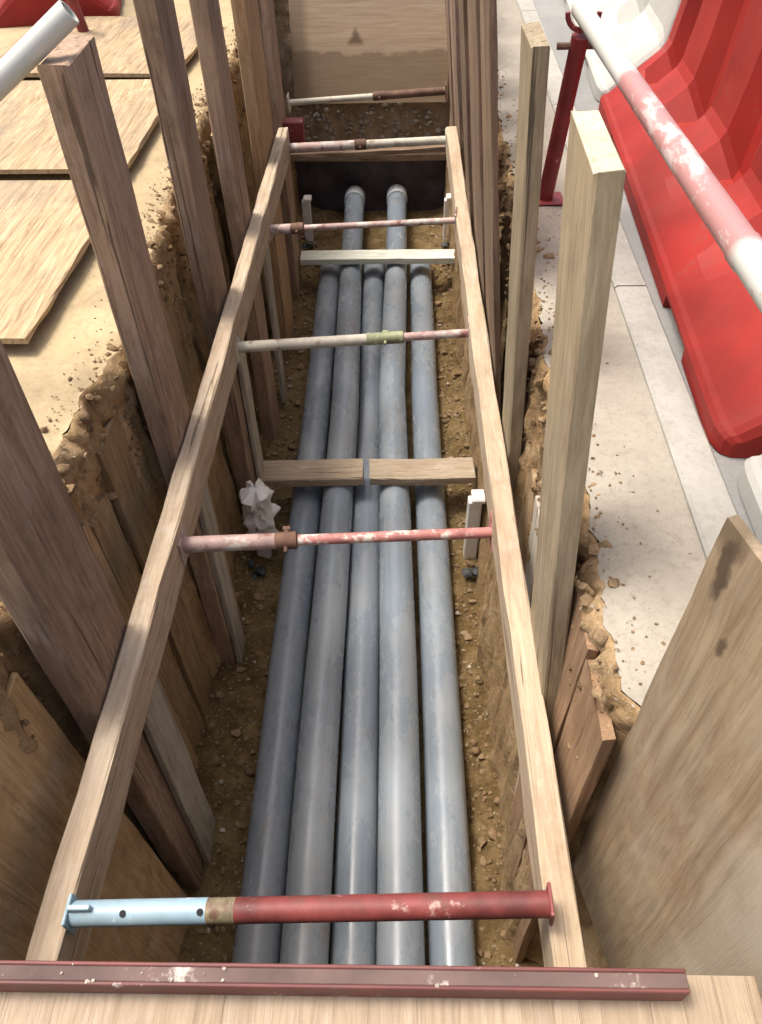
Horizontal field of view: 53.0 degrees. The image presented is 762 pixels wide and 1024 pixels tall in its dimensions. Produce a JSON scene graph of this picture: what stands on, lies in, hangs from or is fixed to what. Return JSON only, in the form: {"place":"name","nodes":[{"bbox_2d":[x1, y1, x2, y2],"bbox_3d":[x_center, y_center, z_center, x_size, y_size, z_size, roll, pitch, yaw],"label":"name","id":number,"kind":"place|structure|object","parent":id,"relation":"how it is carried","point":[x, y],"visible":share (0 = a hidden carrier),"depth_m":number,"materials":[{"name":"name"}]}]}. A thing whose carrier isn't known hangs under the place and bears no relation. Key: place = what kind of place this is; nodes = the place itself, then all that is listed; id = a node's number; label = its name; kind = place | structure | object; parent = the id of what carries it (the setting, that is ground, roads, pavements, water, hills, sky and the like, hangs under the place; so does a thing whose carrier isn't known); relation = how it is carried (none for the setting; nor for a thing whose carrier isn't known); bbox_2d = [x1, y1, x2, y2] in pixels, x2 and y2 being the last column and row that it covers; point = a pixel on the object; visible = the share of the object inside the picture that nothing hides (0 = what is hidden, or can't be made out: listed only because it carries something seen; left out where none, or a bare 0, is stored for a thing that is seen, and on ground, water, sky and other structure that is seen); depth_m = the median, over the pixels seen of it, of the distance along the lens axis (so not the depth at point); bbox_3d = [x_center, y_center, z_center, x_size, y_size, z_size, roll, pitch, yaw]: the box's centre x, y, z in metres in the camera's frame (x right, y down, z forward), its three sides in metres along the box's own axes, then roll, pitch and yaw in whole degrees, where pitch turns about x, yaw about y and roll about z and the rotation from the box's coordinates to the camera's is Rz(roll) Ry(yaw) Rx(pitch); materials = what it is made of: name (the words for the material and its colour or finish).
{"place":"outdoors","nodes":[
{"label":"outdoors","id":0,"kind":"place"},
{"bbox_2d":[0,0,78,101],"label":"pale tube","id":1,"kind":"object","parent":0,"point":[39,41],"visible":1,"depth_m":1.85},
{"bbox_2d":[0,0,236,452],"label":"ground","id":2,"kind":"structure","parent":0,"point":[45,358],"depth_m":2.64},
{"bbox_2d":[0,180,90,343],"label":"ground sheet","id":3,"kind":"object","parent":2,"relation":"on","point":[45,241],"visible":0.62,"depth_m":2.86,"materials":[{"name":"brown wood"}]},
{"bbox_2d":[0,0,121,27],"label":"road barrier","id":4,"kind":"object","parent":2,"relation":"on","point":[17,13],"visible":0.78,"depth_m":5.21,"materials":[{"name":"red plastic"}]},
{"bbox_2d":[0,79,158,173],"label":"ground sheet","id":5,"kind":"object","parent":2,"relation":"on","point":[29,142],"visible":0.48,"depth_m":3.75,"materials":[{"name":"brown wood"}]},
{"bbox_2d":[0,16,197,76],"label":"ground sheet","id":6,"kind":"object","parent":2,"relation":"on","point":[119,45],"visible":0.34,"depth_m":4.70,"materials":[{"name":"brown wood"}]},
{"bbox_2d":[66,0,88,31],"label":"rail stand","id":7,"kind":"object","parent":6,"relation":"on","point":[75,8],"depth_m":4.83,"materials":[{"name":"red paint"}]},
{"bbox_2d":[0,16,665,759],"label":"soil clods","id":8,"kind":"object","parent":2,"relation":"on","point":[600,636],"visible":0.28,"depth_m":2.51,"materials":[{"name":"soil"}]},
{"bbox_2d":[0,975,761,1023],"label":"plywood board","id":9,"kind":"object","parent":2,"relation":"on","point":[709,999],"visible":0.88,"depth_m":1.19,"materials":[{"name":"beige wood"}]},
{"bbox_2d":[0,960,690,1000],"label":"red beam","id":10,"kind":"structure","parent":9,"relation":"on","point":[511,982],"depth_m":1.18,"materials":[{"name":"metal"}]},
{"bbox_2d":[0,0,298,879],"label":"soil wall","id":11,"kind":"structure","parent":0,"point":[90,490],"depth_m":2.98,"materials":[{"name":"brown soil"}]},
{"bbox_2d":[0,672,187,961],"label":"lining sheet","id":12,"kind":"object","parent":11,"relation":"attached to","point":[39,787],"visible":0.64,"depth_m":1.95,"materials":[{"name":"brown wood"}]},
{"bbox_2d":[80,519,198,767],"bbox_3d":[-0.859,0.640,2.810,0.032,1.638,0.181,-1,46,2],"label":"lining board","id":13,"kind":"object","parent":11,"relation":"attached to","point":[122,604],"visible":0.28,"depth_m":2.52,"materials":[{"name":"brown wood"}]},
{"bbox_2d":[88,493,202,753],"bbox_3d":[-0.869,0.534,2.965,0.034,1.561,0.160,-1,46,2],"label":"lining board","id":14,"kind":"object","parent":11,"relation":"attached to","point":[106,528],"visible":0.47,"depth_m":2.65,"materials":[{"name":"brown wood"}]},
{"bbox_2d":[95,412,211,717],"bbox_3d":[-0.857,0.337,3.055,0.038,1.701,0.215,-1,45,2],"label":"lining board","id":15,"kind":"object","parent":11,"relation":"attached to","point":[119,472],"visible":0.66,"depth_m":2.73,"materials":[{"name":"brown wood"}]},
{"bbox_2d":[156,271,230,556],"bbox_3d":[-0.860,-0.301,3.630,0.033,1.763,0.174,-1,46,2],"label":"lining board","id":16,"kind":"object","parent":11,"relation":"attached to","point":[179,355],"visible":0.27,"depth_m":3.33,"materials":[{"name":"brown wood"}]},
{"bbox_2d":[210,133,224,203],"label":"lining board","id":17,"kind":"object","parent":11,"relation":"attached to","point":[216,162],"visible":0.02,"depth_m":4.04,"materials":[{"name":"brown wood"}]},
{"bbox_2d":[290,159,297,222],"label":"lining board","id":18,"kind":"object","parent":11,"relation":"attached to","point":[296,214],"visible":0.06,"depth_m":6.85,"materials":[{"name":"brown wood"}]},
{"bbox_2d":[291,152,445,161],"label":"header board","id":19,"kind":"object","parent":11,"relation":"attached to","point":[428,156],"visible":0.56,"depth_m":6.85,"materials":[{"name":"brown wood"}]},
{"bbox_2d":[177,204,543,966],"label":"trench floor","id":20,"kind":"structure","parent":0,"point":[199,948],"depth_m":3.77,"materials":[{"name":"brown soil"}]},
{"bbox_2d":[0,339,203,889],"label":"timber post","id":21,"kind":"object","parent":20,"relation":"on","point":[58,601],"visible":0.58,"depth_m":1.85,"materials":[{"name":"brown wood"}]},
{"bbox_2d":[26,127,290,960],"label":"wale beam","id":22,"kind":"structure","parent":21,"relation":"attached to","point":[82,859],"depth_m":2.26,"materials":[{"name":"brown wood"}]},
{"bbox_2d":[61,882,554,934],"bbox_3d":[-0.165,0.870,1.673,1.066,0.090,0.068,-3,46,4],"label":"trench strut","id":23,"kind":"object","parent":22,"relation":"attached to","point":[480,905],"visible":1,"depth_m":1.65,"materials":[{"name":"red paint"}]},
{"bbox_2d":[236,317,469,363],"bbox_3d":[-0.128,-0.773,3.434,1.053,0.110,0.114,-3,46,3],"label":"trench strut","id":24,"kind":"object","parent":22,"relation":"attached to","point":[385,337],"visible":0.98,"depth_m":3.42,"materials":[{"name":"white paint"}]},
{"bbox_2d":[268,206,456,242],"bbox_3d":[-0.110,-1.585,4.216,1.059,0.110,0.117,1,46,10],"label":"trench strut","id":25,"kind":"object","parent":22,"relation":"attached to","point":[297,228],"visible":0.94,"depth_m":4.21,"materials":[{"name":"pink paint"}]},
{"bbox_2d":[289,128,446,153],"bbox_3d":[-0.093,-2.410,5.005,1.045,0.110,0.125,-2,46,3],"label":"trench strut","id":26,"kind":"object","parent":22,"relation":"attached to","point":[344,145],"visible":0.98,"depth_m":4.98,"materials":[{"name":"pink paint"}]},
{"bbox_2d":[37,35,243,663],"bbox_3d":[-0.774,-0.243,2.905,0.083,2.690,0.252,0,46,1],"label":"timber post","id":27,"kind":"object","parent":20,"relation":"on","point":[70,73],"visible":0.74,"depth_m":2.26,"materials":[{"name":"brown wood"}]},
{"bbox_2d":[143,675,215,862],"bbox_3d":[-0.724,0.936,2.751,0.026,1.263,0.169,0,45,1],"label":"timber offcut","id":28,"kind":"object","parent":20,"relation":"on","point":[166,742],"visible":0.88,"depth_m":2.71,"materials":[{"name":"brown wood"}]},
{"bbox_2d":[133,0,256,504],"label":"timber post","id":29,"kind":"object","parent":20,"relation":"on","point":[157,21],"visible":0.69,"depth_m":3.02,"materials":[{"name":"brown wood"}]},
{"bbox_2d":[199,484,244,663],"bbox_3d":[-0.709,0.267,3.386,0.026,1.238,0.135,0,45,1],"label":"timber offcut","id":30,"kind":"object","parent":20,"relation":"on","point":[207,519],"visible":0.77,"depth_m":3.40,"materials":[{"name":"brown wood"}]},
{"bbox_2d":[189,0,279,440],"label":"timber post","id":31,"kind":"object","parent":20,"relation":"on","point":[210,41],"visible":0.86,"depth_m":3.73,"materials":[{"name":"brown wood"}]},
{"bbox_2d":[237,340,263,479],"bbox_3d":[-0.693,-0.478,4.106,0.027,1.235,0.133,0,44,1],"label":"timber offcut","id":32,"kind":"object","parent":20,"relation":"on","point":[245,385],"visible":0.6,"depth_m":4.03,"materials":[{"name":"brown wood"}]},
{"bbox_2d":[238,478,280,579],"bbox_3d":[-0.665,0.087,4.091,0.196,0.552,0.303,21,50,20],"label":"plastic bag","id":33,"kind":"object","parent":20,"relation":"on","point":[260,510],"visible":0.83,"depth_m":4.01,"materials":[{"name":"white plastic"}]},
{"bbox_2d":[230,0,293,358],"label":"timber post","id":34,"kind":"object","parent":20,"relation":"on","point":[246,21],"visible":0.75,"depth_m":4.50,"materials":[{"name":"brown wood"}]},
{"bbox_2d":[263,243,285,402],"bbox_3d":[-0.676,-1.230,4.829,0.026,1.236,0.147,0,44,1],"label":"timber offcut","id":35,"kind":"object","parent":20,"relation":"on","point":[273,316],"visible":0.76,"depth_m":4.79,"materials":[{"name":"brown wood"}]},
{"bbox_2d":[257,0,301,299],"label":"timber post","id":36,"kind":"object","parent":20,"relation":"on","point":[270,46],"visible":0.63,"depth_m":5.15,"materials":[{"name":"brown wood"}]},
{"bbox_2d":[282,117,304,142],"bbox_3d":[-0.621,-2.652,5.334,0.165,0.220,0.160,0,46,1],"label":"jack base","id":37,"kind":"object","parent":36,"relation":"attached to","point":[295,126],"visible":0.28,"depth_m":5.28,"materials":[{"name":"red paint"}]},
{"bbox_2d":[290,145,445,158],"bbox_3d":[-0.100,-2.473,5.250,1.161,0.038,0.050,-1,46,3],"label":"timber batten","id":38,"kind":"object","parent":36,"relation":"attached to","point":[403,150],"visible":0.8,"depth_m":5.24,"materials":[{"name":"brown wood"}]},
{"bbox_2d":[232,265,340,963],"bbox_3d":[-0.448,0.406,4.073,0.190,0.183,7.052,0,46,1],"label":"duct pipe","id":39,"kind":"object","parent":20,"relation":"on","point":[266,859],"visible":0.75,"depth_m":3.60,"materials":[{"name":"grey plastic"}]},
{"bbox_2d":[301,195,313,249],"bbox_3d":[-0.650,-2.499,6.666,0.107,0.430,0.264,0,46,1],"label":"wooden stake","id":40,"kind":"object","parent":20,"relation":"on","point":[306,209],"visible":0.93,"depth_m":6.66,"materials":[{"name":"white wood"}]},
{"bbox_2d":[279,186,364,963],"bbox_3d":[-0.259,-0.049,4.377,0.211,0.231,8.136,0,46,1],"label":"duct pipe","id":41,"kind":"object","parent":20,"relation":"on","point":[310,860],"visible":0.84,"depth_m":3.56,"materials":[{"name":"grey plastic"}]},
{"bbox_2d":[262,459,363,486],"bbox_3d":[-0.402,-0.226,4.398,0.607,0.059,0.176,-1,46,0],"label":"spacer board","id":42,"kind":"object","parent":41,"relation":"on","point":[322,472],"visible":0.95,"depth_m":4.36,"materials":[{"name":"brown wood"}]},
{"bbox_2d":[300,249,454,264],"bbox_3d":[-0.021,-2.051,6.145,1.248,0.058,0.156,0,46,1],"label":"white batten","id":43,"kind":"object","parent":41,"relation":"on","point":[398,256],"visible":0.96,"depth_m":6.11,"materials":[{"name":"white wood"}]},
{"bbox_2d":[180,214,523,965],"bbox_3d":[-0.104,-0.497,4.967,1.489,0.133,6.408,0,46,1],"label":"trench debris","id":44,"kind":"object","parent":20,"relation":"on","point":[482,840],"visible":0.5,"depth_m":3.74,"materials":[{"name":"soil"}]},
{"bbox_2d":[330,264,384,964],"bbox_3d":[-0.088,0.445,4.105,0.185,0.274,7.051,0,46,1],"label":"duct pipe","id":45,"kind":"object","parent":20,"relation":"on","point":[355,866],"visible":0.67,"depth_m":3.57,"materials":[{"name":"grey plastic"}]},
{"bbox_2d":[295,160,445,212],"bbox_3d":[-0.111,-3.070,7.140,1.750,0.560,0.051,0,46,1],"label":"dark sheeting","id":46,"kind":"object","parent":20,"relation":"on","point":[326,185],"visible":0.54,"depth_m":7.13,"materials":[{"name":"black plastic"}]},
{"bbox_2d":[376,184,424,964],"bbox_3d":[0.088,-0.052,4.367,0.242,0.244,8.135,0,46,1],"label":"duct pipe","id":47,"kind":"object","parent":20,"relation":"on","point":[399,862],"visible":0.86,"depth_m":3.56,"materials":[{"name":"grey plastic"}]},
{"bbox_2d":[369,457,475,484],"bbox_3d":[0.234,-0.232,4.393,0.603,0.061,0.177,-1,46,1],"label":"spacer board","id":48,"kind":"object","parent":47,"relation":"on","point":[442,471],"visible":1,"depth_m":4.35,"materials":[{"name":"brown wood"}]},
{"bbox_2d":[142,18,690,966],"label":"gravel","id":49,"kind":"structure","parent":20,"relation":"on","point":[360,132],"depth_m":6.68,"materials":[{"name":"brown gravel"}]},
{"bbox_2d":[410,264,475,965],"bbox_3d":[0.282,0.405,4.056,0.200,0.183,7.050,0,46,1],"label":"duct pipe","id":50,"kind":"object","parent":20,"relation":"on","point":[450,942],"visible":0.78,"depth_m":3.59,"materials":[{"name":"grey plastic"}]},
{"bbox_2d":[441,193,450,246],"bbox_3d":[0.580,-2.501,6.637,0.107,0.430,0.264,0,46,1],"label":"duct spacer","id":51,"kind":"object","parent":20,"relation":"on","point":[447,199],"visible":0.52,"depth_m":6.63,"materials":[{"name":"white plastic"}]},
{"bbox_2d":[445,0,454,125],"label":"sheeting plank","id":52,"kind":"object","parent":20,"relation":"on","point":[448,29],"visible":0.35,"depth_m":5.75,"materials":[{"name":"brown wood"}]},
{"bbox_2d":[449,0,456,126],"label":"sheeting plank","id":53,"kind":"object","parent":20,"relation":"on","point":[453,63],"visible":0.12,"depth_m":5.33,"materials":[{"name":"brown wood"}]},
{"bbox_2d":[451,0,464,178],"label":"sheeting plank","id":54,"kind":"object","parent":20,"relation":"on","point":[456,53],"visible":0.37,"depth_m":4.60,"materials":[{"name":"brown wood"}]},
{"bbox_2d":[458,0,465,187],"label":"sheeting plank","id":55,"kind":"object","parent":20,"relation":"on","point":[462,101],"visible":0.08,"depth_m":4.47,"materials":[{"name":"brown wood"}]},
{"bbox_2d":[459,0,474,245],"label":"sheeting plank","id":56,"kind":"object","parent":20,"relation":"on","point":[463,13],"visible":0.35,"depth_m":3.79,"materials":[{"name":"brown wood"}]},
{"bbox_2d":[467,0,478,276],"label":"sheeting plank","id":57,"kind":"object","parent":20,"relation":"on","point":[472,123],"visible":0.17,"depth_m":3.60,"materials":[{"name":"brown wood"}]},
{"bbox_2d":[462,489,485,577],"bbox_3d":[0.487,0.144,4.050,0.107,0.490,0.264,0,46,1],"label":"duct spacer","id":58,"kind":"object","parent":20,"relation":"on","point":[476,499],"visible":0.86,"depth_m":4.04,"materials":[{"name":"white plastic"}]},
{"bbox_2d":[471,0,486,325],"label":"sheeting plank","id":59,"kind":"object","parent":20,"relation":"on","point":[476,53],"visible":0.34,"depth_m":3.12,"materials":[{"name":"brown wood"}]},
{"bbox_2d":[480,0,489,344],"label":"sheeting plank","id":60,"kind":"object","parent":20,"relation":"on","point":[484,163],"visible":0.17,"depth_m":2.97,"materials":[{"name":"brown wood"}]},
{"bbox_2d":[483,0,500,419],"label":"sheeting plank","id":61,"kind":"object","parent":20,"relation":"on","point":[491,59],"visible":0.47,"depth_m":2.61,"materials":[{"name":"brown wood"}]},
{"bbox_2d":[514,766,519,796],"bbox_3d":[0.508,1.089,2.841,0.030,0.885,0.038,-1,40,3],"label":"wooden stake","id":62,"kind":"object","parent":20,"relation":"on","point":[517,780],"visible":0.08,"depth_m":2.73,"materials":[{"name":"beige wood"}]},
{"bbox_2d":[495,21,549,568],"bbox_3d":[0.485,-0.245,2.866,0.052,2.707,0.225,-2,45,4],"label":"timber post","id":63,"kind":"object","parent":20,"relation":"on","point":[534,60],"visible":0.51,"depth_m":2.19,"materials":[{"name":"brown wood"}]},
{"bbox_2d":[530,110,625,725],"bbox_3d":[0.466,0.429,2.174,0.057,2.794,0.261,-2,38,4],"label":"timber post","id":64,"kind":"object","parent":20,"relation":"on","point":[595,173],"visible":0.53,"depth_m":1.52,"materials":[{"name":"beige wood"}]},
{"bbox_2d":[446,126,586,966],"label":"wale beam","id":65,"kind":"structure","parent":64,"relation":"attached to","point":[562,942],"depth_m":2.20,"materials":[{"name":"beige wood"}]},
{"bbox_2d":[178,511,493,566],"bbox_3d":[-0.144,0.087,2.617,1.062,0.110,0.119,-2,46,-2],"label":"trench strut","id":66,"kind":"object","parent":65,"relation":"attached to","point":[286,539],"visible":0.98,"depth_m":2.60,"materials":[{"name":"pink paint"}]},
{"bbox_2d":[274,0,449,151],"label":"soil wall","id":67,"kind":"structure","parent":0,"point":[376,130],"depth_m":6.69,"materials":[{"name":"brown soil"}]},
{"bbox_2d":[289,0,447,103],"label":"end panel","id":68,"kind":"object","parent":67,"relation":"attached to","point":[345,47],"visible":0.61,"depth_m":6.32,"materials":[{"name":"beige wood"}]},
{"bbox_2d":[287,80,446,113],"bbox_3d":[-0.103,-3.013,5.544,1.150,0.110,0.117,-3,46,3],"label":"trench strut","id":69,"kind":"object","parent":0,"point":[400,94],"visible":1,"depth_m":5.52,"materials":[{"name":"white paint"}]},
{"bbox_2d":[497,0,705,705],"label":"pavement","id":70,"kind":"structure","parent":0,"point":[665,535],"depth_m":2.02,"materials":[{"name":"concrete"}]},
{"bbox_2d":[539,11,601,204],"bbox_3d":[0.695,-1.534,2.940,0.175,0.704,0.191,0,46,1],"label":"rail stand","id":71,"kind":"object","parent":70,"relation":"on","point":[578,45],"visible":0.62,"depth_m":2.88,"materials":[{"name":"red paint"}]},
{"bbox_2d":[571,0,761,312],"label":"guard rail","id":72,"kind":"object","parent":71,"relation":"attached to","point":[737,237],"visible":1,"depth_m":1.71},
{"bbox_2d":[443,53,761,999],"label":"soil wall","id":73,"kind":"structure","parent":0,"point":[503,757],"depth_m":2.88,"materials":[{"name":"brown soil"}]},
{"bbox_2d":[517,468,536,551],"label":"lining board","id":74,"kind":"object","parent":73,"relation":"attached to","point":[526,516],"visible":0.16,"depth_m":2.71,"materials":[{"name":"brown wood"}]},
{"bbox_2d":[525,496,539,608],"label":"lining board","id":75,"kind":"object","parent":73,"relation":"attached to","point":[530,569],"visible":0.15,"depth_m":2.55,"materials":[{"name":"brown wood"}]},
{"bbox_2d":[506,586,599,890],"bbox_3d":[0.497,0.859,2.454,0.043,1.789,0.211,0,46,1],"label":"lining board","id":76,"kind":"object","parent":73,"relation":"attached to","point":[581,647],"visible":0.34,"depth_m":1.93,"materials":[{"name":"brown wood"}]},
{"bbox_2d":[513,658,615,962],"bbox_3d":[0.498,1.022,2.319,0.036,1.767,0.210,0,46,1],"label":"lining board","id":77,"kind":"object","parent":73,"relation":"attached to","point":[588,726],"visible":0.52,"depth_m":1.83,"materials":[{"name":"brown wood"}]},
{"bbox_2d":[573,575,595,596],"bbox_3d":[0.489,0.178,1.846,0.048,0.057,0.073,-35,55,-28],"label":"torn strip","id":78,"kind":"object","parent":73,"relation":"on","point":[584,586],"visible":0.68,"depth_m":1.82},
{"bbox_2d":[590,684,613,710],"bbox_3d":[0.478,0.396,1.650,0.043,0.057,0.063,-35,55,-28],"label":"torn strip","id":79,"kind":"object","parent":73,"relation":"attached to","point":[602,698],"visible":0.96,"depth_m":1.63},
{"bbox_2d":[571,514,761,997],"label":"plywood sheet","id":80,"kind":"object","parent":73,"relation":"attached to","point":[666,863],"visible":0.98,"depth_m":1.38,"materials":[{"name":"beige wood"}]},
{"bbox_2d":[533,0,756,537],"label":"road","id":81,"kind":"structure","parent":0,"point":[551,13],"depth_m":2.96,"materials":[{"name":"grey concrete"}]},
{"bbox_2d":[565,0,680,101],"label":"road barrier","id":82,"kind":"object","parent":81,"relation":"on","point":[640,30],"visible":0.31,"depth_m":4.04,"materials":[{"name":"white plastic"}]},
{"bbox_2d":[516,0,737,559],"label":"kerb","id":83,"kind":"structure","parent":81,"relation":"on","point":[709,502],"depth_m":2.27,"materials":[{"name":"concrete"}]},
{"bbox_2d":[598,0,761,457],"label":"road barrier","id":84,"kind":"object","parent":81,"relation":"on","point":[700,70],"visible":0.9,"depth_m":2.76,"materials":[{"name":"red plastic"}]},
{"bbox_2d":[738,454,761,543],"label":"road barrier","id":85,"kind":"object","parent":81,"relation":"on","point":[750,482],"visible":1,"depth_m":1.92,"materials":[{"name":"white plastic"}]}
]}

